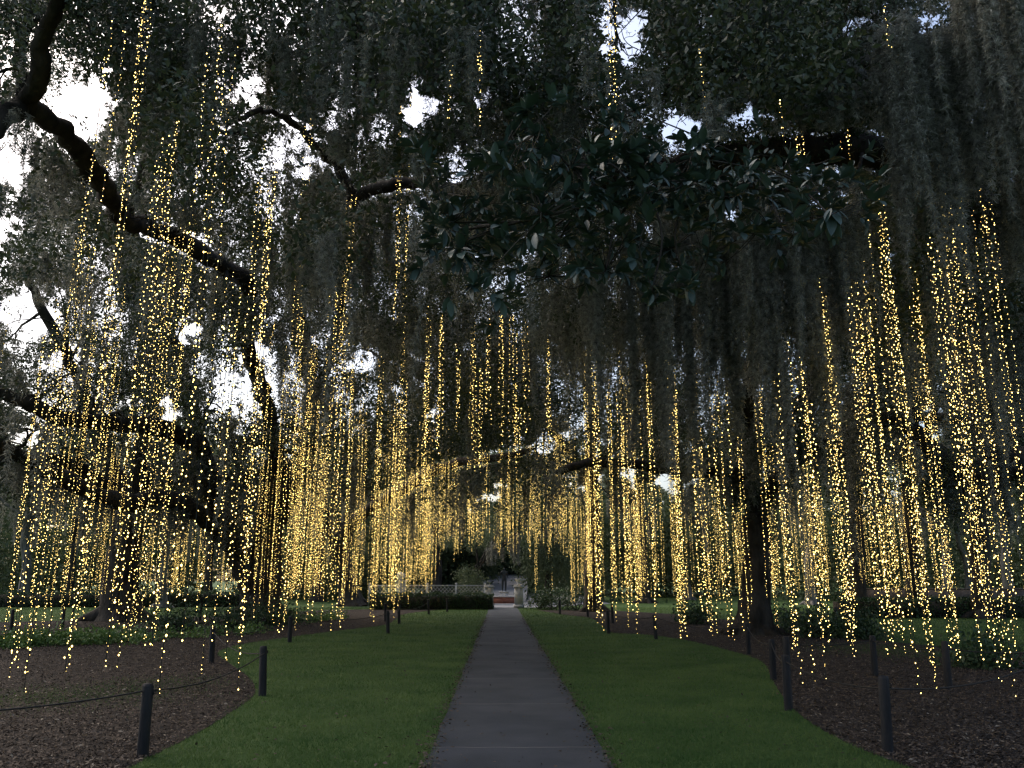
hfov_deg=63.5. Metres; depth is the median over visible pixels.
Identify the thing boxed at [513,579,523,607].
gate pillar
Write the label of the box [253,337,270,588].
string light
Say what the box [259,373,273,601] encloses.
string light
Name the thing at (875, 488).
string light
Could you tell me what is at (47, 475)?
string light
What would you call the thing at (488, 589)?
gate pillar
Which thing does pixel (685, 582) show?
background tree
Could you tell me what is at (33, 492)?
string light
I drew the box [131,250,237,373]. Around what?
spanish moss
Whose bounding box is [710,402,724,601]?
string light
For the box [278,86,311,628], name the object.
string light
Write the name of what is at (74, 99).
sky
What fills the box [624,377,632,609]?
string light
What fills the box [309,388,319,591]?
string light
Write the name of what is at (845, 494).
string light
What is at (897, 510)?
string light
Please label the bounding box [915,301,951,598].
string light
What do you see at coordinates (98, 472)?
string light
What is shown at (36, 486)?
string light
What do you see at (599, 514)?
string light
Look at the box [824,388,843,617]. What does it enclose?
string light
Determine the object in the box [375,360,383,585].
string light
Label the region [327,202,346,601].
string light
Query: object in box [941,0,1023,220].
spanish moss
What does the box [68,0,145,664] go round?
string light
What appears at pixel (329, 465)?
string light
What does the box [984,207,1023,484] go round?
string light
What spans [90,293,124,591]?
string light
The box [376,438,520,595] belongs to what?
background tree
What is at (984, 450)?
string light
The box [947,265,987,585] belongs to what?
string light
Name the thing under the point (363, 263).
spanish moss
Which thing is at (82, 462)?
string light
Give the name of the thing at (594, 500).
string light
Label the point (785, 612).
shrub
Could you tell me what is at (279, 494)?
string light
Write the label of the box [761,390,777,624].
string light
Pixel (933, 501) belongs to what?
string light
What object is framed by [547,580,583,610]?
shrub
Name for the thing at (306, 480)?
string light
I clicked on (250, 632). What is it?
rope
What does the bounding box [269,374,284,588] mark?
string light
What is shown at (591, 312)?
spanish moss
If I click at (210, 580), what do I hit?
background tree
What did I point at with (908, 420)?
string light
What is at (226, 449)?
string light
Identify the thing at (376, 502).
string light
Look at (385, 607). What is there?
post
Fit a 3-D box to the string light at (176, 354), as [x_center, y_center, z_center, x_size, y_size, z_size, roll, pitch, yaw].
[-2.901,-0.528,7.261,0.085,5.394,0.052,0,-13,-1]
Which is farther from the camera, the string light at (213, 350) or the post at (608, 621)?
the post at (608, 621)
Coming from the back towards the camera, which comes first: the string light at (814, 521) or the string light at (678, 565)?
the string light at (678, 565)
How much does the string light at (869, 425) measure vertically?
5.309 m
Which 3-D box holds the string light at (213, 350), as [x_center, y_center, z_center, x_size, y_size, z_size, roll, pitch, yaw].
[-2.669,-0.577,7.393,0.059,5.509,0.083,-12,-18,41]
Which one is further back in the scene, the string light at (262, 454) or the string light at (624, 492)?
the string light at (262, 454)
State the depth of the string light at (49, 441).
15.65 m
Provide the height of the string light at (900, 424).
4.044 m
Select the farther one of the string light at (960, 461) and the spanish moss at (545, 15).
the spanish moss at (545, 15)
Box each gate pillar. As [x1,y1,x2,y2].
[484,585,494,605]
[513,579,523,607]
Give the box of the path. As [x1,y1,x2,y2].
[424,608,612,767]
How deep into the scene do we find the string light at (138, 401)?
8.46 m
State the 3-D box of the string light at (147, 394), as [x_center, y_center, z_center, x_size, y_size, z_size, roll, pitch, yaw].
[-4.234,-0.131,9.690,0.093,6.552,0.051,11,-17,-38]
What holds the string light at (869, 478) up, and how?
hanging from the oak tree at (423, 40)
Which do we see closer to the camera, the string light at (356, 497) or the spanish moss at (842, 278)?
the spanish moss at (842, 278)
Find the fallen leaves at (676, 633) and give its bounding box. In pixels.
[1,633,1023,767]
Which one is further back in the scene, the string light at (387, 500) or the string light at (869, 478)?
the string light at (387, 500)
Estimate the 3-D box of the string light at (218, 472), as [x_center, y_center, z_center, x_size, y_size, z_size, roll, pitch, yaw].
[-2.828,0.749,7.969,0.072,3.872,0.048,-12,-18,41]
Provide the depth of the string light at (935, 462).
12.01 m
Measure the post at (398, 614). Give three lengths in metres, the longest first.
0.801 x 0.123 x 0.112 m
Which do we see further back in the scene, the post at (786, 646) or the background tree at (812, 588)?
the background tree at (812, 588)
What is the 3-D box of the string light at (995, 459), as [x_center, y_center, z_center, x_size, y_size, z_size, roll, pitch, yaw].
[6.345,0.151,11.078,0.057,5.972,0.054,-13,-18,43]
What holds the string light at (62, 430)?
hanging from the oak tree at (316, 250)
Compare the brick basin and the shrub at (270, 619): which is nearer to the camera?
the shrub at (270, 619)
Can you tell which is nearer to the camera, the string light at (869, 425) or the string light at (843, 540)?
the string light at (843, 540)
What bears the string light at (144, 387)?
hanging from the oak tree at (423, 40)
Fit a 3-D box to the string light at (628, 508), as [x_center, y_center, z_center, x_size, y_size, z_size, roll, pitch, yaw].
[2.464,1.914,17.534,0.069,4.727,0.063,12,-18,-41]
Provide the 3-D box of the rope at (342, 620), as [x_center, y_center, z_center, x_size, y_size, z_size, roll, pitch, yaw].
[-4.809,6.685,23.618,0.017,0.131,4.185,-7,-15,28]
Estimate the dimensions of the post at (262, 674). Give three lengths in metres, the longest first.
0.782 x 0.123 x 0.112 m
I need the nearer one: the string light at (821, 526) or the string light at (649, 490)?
the string light at (821, 526)
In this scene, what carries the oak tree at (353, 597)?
on the ground at (331, 603)
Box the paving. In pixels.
[494,594,609,606]
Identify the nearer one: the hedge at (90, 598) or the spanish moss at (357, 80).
the spanish moss at (357, 80)
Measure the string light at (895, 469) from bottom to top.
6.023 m
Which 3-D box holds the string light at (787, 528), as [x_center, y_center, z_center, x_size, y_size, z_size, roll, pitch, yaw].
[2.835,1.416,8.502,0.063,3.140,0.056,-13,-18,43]
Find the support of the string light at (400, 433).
hanging from the oak tree at (758, 562)
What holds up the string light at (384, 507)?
hanging from the oak tree at (316, 250)
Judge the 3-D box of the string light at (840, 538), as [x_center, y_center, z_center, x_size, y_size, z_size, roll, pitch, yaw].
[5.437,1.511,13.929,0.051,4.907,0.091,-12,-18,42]
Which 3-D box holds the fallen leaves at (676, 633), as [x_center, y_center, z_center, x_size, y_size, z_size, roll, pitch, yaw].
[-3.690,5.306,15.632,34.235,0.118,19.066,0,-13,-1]
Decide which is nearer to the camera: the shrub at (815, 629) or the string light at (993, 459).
the string light at (993, 459)
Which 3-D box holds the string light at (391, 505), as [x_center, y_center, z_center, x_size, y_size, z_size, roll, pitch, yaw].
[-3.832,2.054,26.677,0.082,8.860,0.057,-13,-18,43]
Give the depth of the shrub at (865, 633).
23.06 m
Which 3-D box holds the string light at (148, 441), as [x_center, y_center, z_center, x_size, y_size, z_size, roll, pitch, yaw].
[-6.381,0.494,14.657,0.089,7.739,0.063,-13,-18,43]
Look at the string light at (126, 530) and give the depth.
8.48 m
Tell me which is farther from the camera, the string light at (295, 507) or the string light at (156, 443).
the string light at (295, 507)
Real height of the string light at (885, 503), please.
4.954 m
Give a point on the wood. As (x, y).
(453, 560)
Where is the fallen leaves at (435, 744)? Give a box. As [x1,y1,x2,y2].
[0,617,1020,767]
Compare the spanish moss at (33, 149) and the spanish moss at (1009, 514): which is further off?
the spanish moss at (1009, 514)
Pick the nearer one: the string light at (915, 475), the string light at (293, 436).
the string light at (915, 475)
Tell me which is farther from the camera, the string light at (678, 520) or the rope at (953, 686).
the string light at (678, 520)
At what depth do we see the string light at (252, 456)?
8.94 m
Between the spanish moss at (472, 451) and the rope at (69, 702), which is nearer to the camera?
the rope at (69, 702)
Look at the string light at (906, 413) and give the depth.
11.38 m
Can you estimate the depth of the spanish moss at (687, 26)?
12.39 m
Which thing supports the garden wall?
on the ground at (331, 603)
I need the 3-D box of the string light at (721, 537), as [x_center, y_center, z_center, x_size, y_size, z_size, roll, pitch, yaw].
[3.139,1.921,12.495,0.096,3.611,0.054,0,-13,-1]
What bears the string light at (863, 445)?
hanging from the oak tree at (423, 40)
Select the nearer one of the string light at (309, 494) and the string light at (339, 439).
the string light at (339, 439)
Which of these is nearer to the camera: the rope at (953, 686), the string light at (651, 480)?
the rope at (953, 686)
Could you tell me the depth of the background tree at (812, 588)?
54.91 m
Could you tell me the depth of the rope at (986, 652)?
12.31 m
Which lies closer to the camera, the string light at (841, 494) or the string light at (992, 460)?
the string light at (841, 494)
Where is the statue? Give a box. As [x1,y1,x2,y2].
[499,568,508,595]
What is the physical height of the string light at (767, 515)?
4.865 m
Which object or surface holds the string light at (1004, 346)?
hanging from the oak tree at (423, 40)
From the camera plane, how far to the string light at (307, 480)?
27.38 m
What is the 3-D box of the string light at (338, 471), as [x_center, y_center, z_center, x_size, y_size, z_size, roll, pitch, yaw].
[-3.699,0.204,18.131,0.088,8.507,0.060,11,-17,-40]
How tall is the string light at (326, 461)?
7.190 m
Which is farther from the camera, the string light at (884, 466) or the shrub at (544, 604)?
the shrub at (544, 604)
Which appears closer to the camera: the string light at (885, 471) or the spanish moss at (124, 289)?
the string light at (885, 471)
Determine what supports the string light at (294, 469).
hanging from the oak tree at (316, 250)
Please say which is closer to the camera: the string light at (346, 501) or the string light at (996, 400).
the string light at (996, 400)
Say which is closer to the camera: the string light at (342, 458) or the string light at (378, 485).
the string light at (342, 458)
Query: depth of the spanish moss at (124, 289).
27.12 m
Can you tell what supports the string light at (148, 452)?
hanging from the oak tree at (316, 250)
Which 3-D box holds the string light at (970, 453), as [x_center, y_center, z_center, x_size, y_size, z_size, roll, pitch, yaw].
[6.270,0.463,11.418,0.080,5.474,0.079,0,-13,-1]
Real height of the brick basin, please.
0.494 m
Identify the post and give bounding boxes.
[9,609,14,629]
[61,607,65,627]
[136,683,155,756]
[208,627,216,662]
[258,646,267,695]
[287,616,292,642]
[384,604,386,621]
[386,610,389,633]
[397,605,400,623]
[427,599,429,613]
[586,601,588,616]
[606,610,610,633]
[611,604,613,622]
[652,614,657,638]
[745,623,750,653]
[768,639,776,679]
[781,655,792,710]
[782,636,790,669]
[869,635,878,675]
[878,675,893,753]
[941,641,952,689]
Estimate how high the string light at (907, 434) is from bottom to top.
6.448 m
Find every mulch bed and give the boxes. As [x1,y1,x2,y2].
[0,609,431,767]
[539,610,1023,767]
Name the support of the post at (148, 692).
on the mulch bed at (358, 614)
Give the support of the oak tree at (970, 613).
on the ground at (331, 603)
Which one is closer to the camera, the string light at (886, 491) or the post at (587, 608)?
the string light at (886, 491)
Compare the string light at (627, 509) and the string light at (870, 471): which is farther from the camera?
the string light at (627, 509)
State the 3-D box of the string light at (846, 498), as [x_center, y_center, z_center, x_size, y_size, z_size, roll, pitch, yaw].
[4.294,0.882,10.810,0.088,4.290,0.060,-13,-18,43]
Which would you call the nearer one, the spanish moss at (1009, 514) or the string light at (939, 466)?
the string light at (939, 466)
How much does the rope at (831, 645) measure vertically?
0.068 m
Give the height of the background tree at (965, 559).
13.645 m
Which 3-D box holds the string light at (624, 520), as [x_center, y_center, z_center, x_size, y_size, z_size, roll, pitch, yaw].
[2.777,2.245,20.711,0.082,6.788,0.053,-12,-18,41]
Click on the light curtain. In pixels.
(424, 521)
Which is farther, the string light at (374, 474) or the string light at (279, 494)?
the string light at (279, 494)
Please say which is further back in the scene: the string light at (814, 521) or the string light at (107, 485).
the string light at (107, 485)
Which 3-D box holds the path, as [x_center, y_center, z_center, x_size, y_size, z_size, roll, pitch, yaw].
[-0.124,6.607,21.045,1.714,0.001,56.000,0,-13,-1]
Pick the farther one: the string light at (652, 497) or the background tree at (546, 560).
the background tree at (546, 560)
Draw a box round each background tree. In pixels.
[0,424,106,594]
[9,427,124,594]
[64,416,217,607]
[176,442,254,594]
[250,429,387,601]
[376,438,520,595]
[434,523,521,595]
[506,474,601,601]
[597,420,683,603]
[668,432,722,599]
[762,417,872,604]
[881,431,963,587]
[893,441,997,587]
[942,439,1023,587]
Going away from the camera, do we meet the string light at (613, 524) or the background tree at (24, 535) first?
the string light at (613, 524)
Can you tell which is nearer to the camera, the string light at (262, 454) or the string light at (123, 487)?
the string light at (262, 454)
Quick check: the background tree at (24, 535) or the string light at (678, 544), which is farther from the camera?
the background tree at (24, 535)
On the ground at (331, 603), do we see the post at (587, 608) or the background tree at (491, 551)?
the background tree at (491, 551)
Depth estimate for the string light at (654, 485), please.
17.04 m
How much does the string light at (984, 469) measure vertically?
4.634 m
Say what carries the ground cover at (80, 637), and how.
on the mulch bed at (358, 614)
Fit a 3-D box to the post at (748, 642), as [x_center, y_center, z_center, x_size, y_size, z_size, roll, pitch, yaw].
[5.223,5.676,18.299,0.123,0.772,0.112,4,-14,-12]
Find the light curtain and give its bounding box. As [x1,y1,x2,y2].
[50,5,983,632]
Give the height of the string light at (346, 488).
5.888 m
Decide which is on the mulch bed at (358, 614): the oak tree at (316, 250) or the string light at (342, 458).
the oak tree at (316, 250)
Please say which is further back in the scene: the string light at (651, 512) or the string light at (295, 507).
the string light at (295, 507)
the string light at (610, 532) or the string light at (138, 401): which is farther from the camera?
the string light at (610, 532)
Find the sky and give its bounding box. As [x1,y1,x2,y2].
[0,0,1022,580]
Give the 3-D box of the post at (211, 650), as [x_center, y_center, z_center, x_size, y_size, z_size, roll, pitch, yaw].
[-5.931,5.214,16.377,0.121,0.796,0.104,-1,-13,3]
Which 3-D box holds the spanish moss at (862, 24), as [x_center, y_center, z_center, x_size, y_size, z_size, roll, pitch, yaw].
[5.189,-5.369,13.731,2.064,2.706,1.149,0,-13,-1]
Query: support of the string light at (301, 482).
hanging from the oak tree at (316, 250)
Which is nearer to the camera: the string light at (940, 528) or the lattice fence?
the string light at (940, 528)
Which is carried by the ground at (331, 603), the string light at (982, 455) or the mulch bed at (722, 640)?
the mulch bed at (722, 640)
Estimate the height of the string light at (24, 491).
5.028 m
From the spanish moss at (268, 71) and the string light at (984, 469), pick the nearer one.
the string light at (984, 469)
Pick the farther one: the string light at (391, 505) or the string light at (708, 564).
the string light at (391, 505)
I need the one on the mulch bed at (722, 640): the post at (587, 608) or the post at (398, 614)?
the post at (587, 608)
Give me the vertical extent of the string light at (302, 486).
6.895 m
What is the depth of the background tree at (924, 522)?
59.49 m
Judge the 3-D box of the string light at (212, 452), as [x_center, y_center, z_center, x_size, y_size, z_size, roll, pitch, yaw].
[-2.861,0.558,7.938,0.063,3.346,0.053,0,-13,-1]
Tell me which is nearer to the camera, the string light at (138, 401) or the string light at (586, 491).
the string light at (138, 401)
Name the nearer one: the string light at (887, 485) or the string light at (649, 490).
the string light at (887, 485)
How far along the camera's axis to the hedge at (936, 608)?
35.53 m
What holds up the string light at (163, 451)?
hanging from the oak tree at (316, 250)
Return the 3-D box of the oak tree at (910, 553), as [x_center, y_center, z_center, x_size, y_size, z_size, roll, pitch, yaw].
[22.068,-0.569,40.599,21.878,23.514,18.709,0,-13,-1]
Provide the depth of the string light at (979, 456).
11.26 m
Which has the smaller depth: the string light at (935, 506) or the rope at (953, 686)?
the rope at (953, 686)
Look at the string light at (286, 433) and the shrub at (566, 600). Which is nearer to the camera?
the string light at (286, 433)
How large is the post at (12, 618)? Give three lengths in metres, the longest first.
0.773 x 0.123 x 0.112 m
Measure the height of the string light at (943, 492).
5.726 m
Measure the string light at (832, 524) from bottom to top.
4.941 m
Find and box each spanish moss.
[1,166,73,260]
[3,107,46,197]
[63,252,141,315]
[68,138,156,266]
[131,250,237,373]
[146,1,184,79]
[224,23,248,110]
[262,25,286,104]
[325,0,409,139]
[342,191,396,319]
[375,314,451,426]
[444,1,501,106]
[460,407,481,472]
[483,333,539,455]
[527,0,575,183]
[576,231,677,465]
[645,219,751,552]
[659,0,774,100]
[724,181,885,511]
[772,0,880,112]
[838,374,888,563]
[863,0,1022,296]
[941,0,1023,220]
[946,367,1021,561]
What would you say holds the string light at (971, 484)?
hanging from the oak tree at (423, 40)
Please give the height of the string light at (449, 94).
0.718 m
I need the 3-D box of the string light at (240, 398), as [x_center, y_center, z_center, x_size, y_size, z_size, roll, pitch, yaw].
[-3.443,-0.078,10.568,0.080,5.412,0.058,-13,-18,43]
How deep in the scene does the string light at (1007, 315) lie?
11.20 m
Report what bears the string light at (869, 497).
hanging from the oak tree at (423, 40)
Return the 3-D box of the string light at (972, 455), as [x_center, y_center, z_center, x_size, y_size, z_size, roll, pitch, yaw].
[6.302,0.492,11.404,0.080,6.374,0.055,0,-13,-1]
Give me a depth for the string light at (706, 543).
15.92 m
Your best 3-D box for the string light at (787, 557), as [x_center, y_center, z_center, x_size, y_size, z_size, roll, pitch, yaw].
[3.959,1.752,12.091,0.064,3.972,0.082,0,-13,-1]
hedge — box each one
[0,589,241,606]
[368,590,494,609]
[830,595,1023,617]
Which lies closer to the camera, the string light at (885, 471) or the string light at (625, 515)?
the string light at (885, 471)
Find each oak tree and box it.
[0,0,637,619]
[0,48,383,622]
[1,131,567,606]
[225,0,1023,535]
[330,62,807,611]
[376,0,1023,635]
[646,130,1022,599]
[730,131,1023,618]
[749,214,1023,598]
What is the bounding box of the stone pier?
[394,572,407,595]
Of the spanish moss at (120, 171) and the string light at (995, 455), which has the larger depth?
the spanish moss at (120, 171)
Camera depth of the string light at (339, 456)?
17.60 m
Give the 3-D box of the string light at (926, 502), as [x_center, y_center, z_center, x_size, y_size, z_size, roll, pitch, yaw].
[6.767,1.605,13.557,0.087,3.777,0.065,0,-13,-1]
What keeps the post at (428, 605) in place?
on the ground at (331, 603)
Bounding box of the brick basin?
[493,596,513,602]
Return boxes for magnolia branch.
[396,72,895,336]
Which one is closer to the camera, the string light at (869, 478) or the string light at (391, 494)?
the string light at (869, 478)
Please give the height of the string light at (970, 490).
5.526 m
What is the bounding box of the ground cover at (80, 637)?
[0,604,349,649]
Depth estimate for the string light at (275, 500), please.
26.75 m
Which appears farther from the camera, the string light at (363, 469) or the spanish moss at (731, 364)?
the string light at (363, 469)
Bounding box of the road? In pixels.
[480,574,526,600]
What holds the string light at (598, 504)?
hanging from the oak tree at (423, 40)
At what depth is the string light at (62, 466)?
18.06 m
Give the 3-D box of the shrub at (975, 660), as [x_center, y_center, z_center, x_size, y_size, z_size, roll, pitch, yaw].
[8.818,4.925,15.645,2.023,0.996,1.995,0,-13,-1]
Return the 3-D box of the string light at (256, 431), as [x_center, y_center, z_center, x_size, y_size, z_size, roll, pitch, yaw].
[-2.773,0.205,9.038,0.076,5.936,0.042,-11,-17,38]
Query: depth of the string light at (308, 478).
27.07 m
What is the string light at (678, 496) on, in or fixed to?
hanging from the oak tree at (423, 40)
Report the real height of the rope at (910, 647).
0.067 m
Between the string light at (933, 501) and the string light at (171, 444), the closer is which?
the string light at (933, 501)
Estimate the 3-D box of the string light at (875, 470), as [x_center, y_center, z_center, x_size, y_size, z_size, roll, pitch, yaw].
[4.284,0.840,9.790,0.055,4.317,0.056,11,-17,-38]
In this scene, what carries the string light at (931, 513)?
hanging from the oak tree at (758, 562)
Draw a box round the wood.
[0,406,1023,601]
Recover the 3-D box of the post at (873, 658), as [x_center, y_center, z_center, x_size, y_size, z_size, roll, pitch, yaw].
[6.215,4.712,14.211,0.123,0.767,0.112,5,-14,-14]
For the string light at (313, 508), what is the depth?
22.38 m
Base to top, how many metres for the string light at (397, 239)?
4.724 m
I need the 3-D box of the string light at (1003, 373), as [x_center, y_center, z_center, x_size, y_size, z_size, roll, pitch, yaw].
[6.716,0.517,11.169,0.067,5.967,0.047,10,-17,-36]
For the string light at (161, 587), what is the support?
hanging from the oak tree at (316, 250)
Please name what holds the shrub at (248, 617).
on the mulch bed at (358, 614)
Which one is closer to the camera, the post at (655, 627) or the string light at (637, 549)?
the string light at (637, 549)
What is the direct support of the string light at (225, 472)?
hanging from the oak tree at (423, 40)
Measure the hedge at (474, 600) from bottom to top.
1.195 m
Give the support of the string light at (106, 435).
hanging from the oak tree at (316, 250)
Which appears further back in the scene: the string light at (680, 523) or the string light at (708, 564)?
the string light at (708, 564)
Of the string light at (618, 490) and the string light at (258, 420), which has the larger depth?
the string light at (618, 490)
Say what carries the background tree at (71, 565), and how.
on the ground at (331, 603)
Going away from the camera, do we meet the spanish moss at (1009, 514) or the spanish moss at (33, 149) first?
the spanish moss at (33, 149)
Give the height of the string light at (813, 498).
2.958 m
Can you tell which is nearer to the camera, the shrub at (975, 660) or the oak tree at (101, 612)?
the shrub at (975, 660)
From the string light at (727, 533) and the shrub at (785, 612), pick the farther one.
the shrub at (785, 612)
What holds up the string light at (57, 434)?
hanging from the oak tree at (316, 250)
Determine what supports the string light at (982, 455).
hanging from the oak tree at (423, 40)
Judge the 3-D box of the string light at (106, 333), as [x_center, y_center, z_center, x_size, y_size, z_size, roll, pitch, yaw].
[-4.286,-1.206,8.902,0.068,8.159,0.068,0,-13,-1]
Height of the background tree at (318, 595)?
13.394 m
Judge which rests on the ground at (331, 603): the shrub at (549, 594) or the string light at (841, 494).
the shrub at (549, 594)
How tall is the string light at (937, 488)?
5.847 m
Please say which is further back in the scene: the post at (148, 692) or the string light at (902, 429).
the string light at (902, 429)
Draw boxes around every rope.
[0,691,142,710]
[155,653,264,690]
[216,619,290,633]
[293,614,386,620]
[656,617,743,628]
[790,640,870,645]
[873,640,940,649]
[890,669,1023,689]
[949,649,1023,653]
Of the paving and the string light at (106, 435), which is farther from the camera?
the paving
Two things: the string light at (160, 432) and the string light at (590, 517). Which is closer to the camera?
the string light at (160, 432)
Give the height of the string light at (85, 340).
6.918 m
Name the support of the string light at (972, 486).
hanging from the oak tree at (423, 40)
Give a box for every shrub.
[140,594,239,630]
[202,594,291,627]
[241,593,311,626]
[523,589,557,609]
[527,578,573,609]
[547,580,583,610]
[665,597,730,624]
[771,595,836,634]
[779,594,872,638]
[819,602,902,640]
[925,620,1023,671]
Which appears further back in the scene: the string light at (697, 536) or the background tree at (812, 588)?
the background tree at (812, 588)
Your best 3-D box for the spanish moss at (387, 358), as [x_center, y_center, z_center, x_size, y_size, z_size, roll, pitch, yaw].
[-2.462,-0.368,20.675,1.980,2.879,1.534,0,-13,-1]
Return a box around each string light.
[4,335,45,635]
[5,338,43,618]
[9,302,58,676]
[9,370,39,614]
[10,369,39,603]
[14,312,60,659]
[16,350,57,666]
[23,21,112,691]
[27,229,79,636]
[28,57,104,649]
[30,233,76,599]
[32,207,84,602]
[35,187,88,624]
[41,244,89,632]
[42,243,85,594]
[43,237,91,627]
[48,31,124,634]
[59,320,92,600]
[60,321,95,628]
[64,0,145,670]
[64,322,97,604]
[67,0,144,649]
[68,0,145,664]
[75,290,114,629]
[76,307,114,628]
[83,322,116,617]
[84,0,150,587]
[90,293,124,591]
[91,288,123,574]
[95,364,121,600]
[105,138,162,666]
[108,162,156,608]
[112,167,162,627]
[112,363,136,588]
[112,372,137,600]
[117,121,178,666]
[118,135,170,623]
[119,177,164,603]
[125,129,176,636]
[128,224,169,639]
[131,247,169,627]
[134,242,174,632]
[136,238,174,620]
[141,250,175,616]
[142,229,180,606]
[144,230,184,644]
[150,53,207,644]
[154,209,193,635]
[154,213,193,626]
[155,239,189,601]
[157,230,194,617]
[158,24,221,692]
[176,71,224,596]
[181,48,235,640]
[195,277,226,623]
[201,272,233,672]
[211,289,240,640]
[215,320,237,577]
[224,183,257,596]
[225,141,264,659]
[237,156,276,689]
[238,182,269,581]
[240,172,276,653]
[240,201,272,629]
[241,188,269,584]
[243,211,271,609]
[243,306,262,585]
[253,319,274,616]
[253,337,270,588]
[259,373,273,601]
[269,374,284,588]
[269,379,283,602]
[270,347,286,586]
[273,125,305,617]
[274,367,287,582]
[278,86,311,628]
[282,314,301,629]
[283,125,312,594]
[284,325,303,615]
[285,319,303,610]
[289,398,301,587]
[291,441,300,596]
[292,396,303,581]
[295,337,312,627]
[296,351,310,593]
[297,357,311,596]
[299,369,312,588]
[301,375,313,570]
[302,351,315,569]
[305,344,317,565]
[307,404,318,611]
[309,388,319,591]
[311,295,329,615]
[321,270,338,618]
[321,292,336,587]
[326,274,343,585]
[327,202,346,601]
[330,199,352,629]
[331,206,350,580]
[334,254,349,592]
[336,197,356,615]
[340,355,353,617]
[340,363,351,626]
[342,358,352,593]
[343,365,353,613]
[352,350,362,587]
[359,353,368,578]
[370,365,378,586]
[370,381,379,615]
[373,374,380,616]
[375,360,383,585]
[381,397,388,603]
[384,383,391,580]
[385,376,392,596]
[388,316,397,597]
[388,406,394,584]
[388,416,394,594]
[391,312,400,599]
[393,112,410,609]
[393,134,400,318]
[393,188,406,570]
[395,97,400,302]
[396,114,410,589]
[447,68,451,117]
[479,40,481,120]
[584,391,588,566]
[585,385,589,580]
[587,391,591,594]
[591,366,597,611]
[594,370,600,593]
[594,410,599,586]
[595,372,600,617]
[597,406,603,629]
[606,396,612,606]
[608,0,616,135]
[609,391,616,620]
[615,381,622,601]
[620,394,628,621]
[620,411,626,603]
[621,376,627,578]
[621,422,627,613]
[622,400,629,587]
[623,424,629,601]
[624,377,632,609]
[626,410,631,573]
[628,364,637,633]
[631,395,638,609]
[631,432,637,610]
[646,367,655,595]
[646,371,655,619]
[647,390,655,603]
[647,395,654,575]
[650,393,659,595]
[668,362,680,637]
[669,430,678,614]
[670,438,677,610]
[671,414,679,580]
[672,404,682,630]
[673,420,681,603]
[674,368,685,608]
[674,380,685,627]
[674,420,684,623]
[676,393,686,608]
[691,418,702,610]
[694,448,700,596]
[695,374,709,629]
[699,427,710,622]
[700,432,712,634]
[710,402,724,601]
[713,414,728,635]
[717,382,733,618]
[717,390,733,639]
[726,394,743,629]
[760,396,775,621]
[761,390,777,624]
[774,383,795,645]
[777,374,802,682]
[778,454,792,644]
[780,408,798,653]
[785,480,795,640]
[787,342,814,680]
[795,368,819,623]
[799,357,826,678]
[801,362,825,620]
[802,371,824,618]
[805,407,823,643]
[811,404,830,646]
[818,352,842,617]
[819,279,854,656]
[822,297,854,646]
[823,322,852,648]
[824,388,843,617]
[826,305,854,617]
[827,323,855,626]
[827,329,855,603]
[827,419,847,638]
[833,446,848,622]
[837,398,854,599]
[847,293,878,603]
[851,287,887,653]
[851,351,874,591]
[852,257,888,635]
[854,275,887,598]
[855,343,878,587]
[855,369,880,622]
[857,283,895,645]
[858,309,893,647]
[860,312,893,625]
[863,271,904,652]
[863,285,894,587]
[864,307,898,631]
[865,298,899,631]
[868,230,911,646]
[868,293,904,628]
[870,338,897,594]
[877,317,920,692]
[879,199,930,660]
[879,211,924,629]
[879,235,919,602]
[880,252,919,597]
[883,205,933,659]
[884,240,926,608]
[886,241,936,688]
[888,262,936,686]
[906,333,935,587]
[909,306,950,647]
[910,267,957,659]
[913,364,941,592]
[914,370,940,600]
[915,274,960,657]
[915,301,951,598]
[916,279,956,620]
[916,291,959,640]
[917,346,951,638]
[919,370,945,606]
[922,373,948,594]
[927,243,973,605]
[930,238,983,659]
[933,277,979,642]
[937,251,981,592]
[939,269,983,614]
[941,274,988,636]
[944,219,1001,662]
[945,243,993,620]
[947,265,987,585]
[947,277,999,680]
[949,222,1005,660]
[950,204,1004,631]
[952,338,990,636]
[952,341,988,627]
[953,234,1015,696]
[960,200,1016,625]
[960,271,1002,587]
[960,388,987,594]
[963,249,1014,640]
[966,269,1015,648]
[972,277,1015,593]
[973,213,1023,581]
[980,191,1023,505]
[981,219,1023,522]
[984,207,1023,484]
[990,203,1023,425]
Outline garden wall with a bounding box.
[845,588,1023,600]
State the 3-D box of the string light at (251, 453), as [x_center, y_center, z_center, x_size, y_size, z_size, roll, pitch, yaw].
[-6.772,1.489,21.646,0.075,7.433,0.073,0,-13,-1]
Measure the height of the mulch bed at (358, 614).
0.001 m
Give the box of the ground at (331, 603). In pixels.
[0,581,1023,767]
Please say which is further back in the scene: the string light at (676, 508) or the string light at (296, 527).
the string light at (296, 527)
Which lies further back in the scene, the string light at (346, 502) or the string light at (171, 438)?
the string light at (346, 502)
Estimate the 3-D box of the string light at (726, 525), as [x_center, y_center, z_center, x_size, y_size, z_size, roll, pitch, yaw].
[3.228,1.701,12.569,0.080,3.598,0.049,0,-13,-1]
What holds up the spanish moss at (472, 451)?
hanging from the oak tree at (758, 562)
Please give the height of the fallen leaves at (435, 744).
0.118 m
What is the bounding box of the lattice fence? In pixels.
[368,583,485,606]

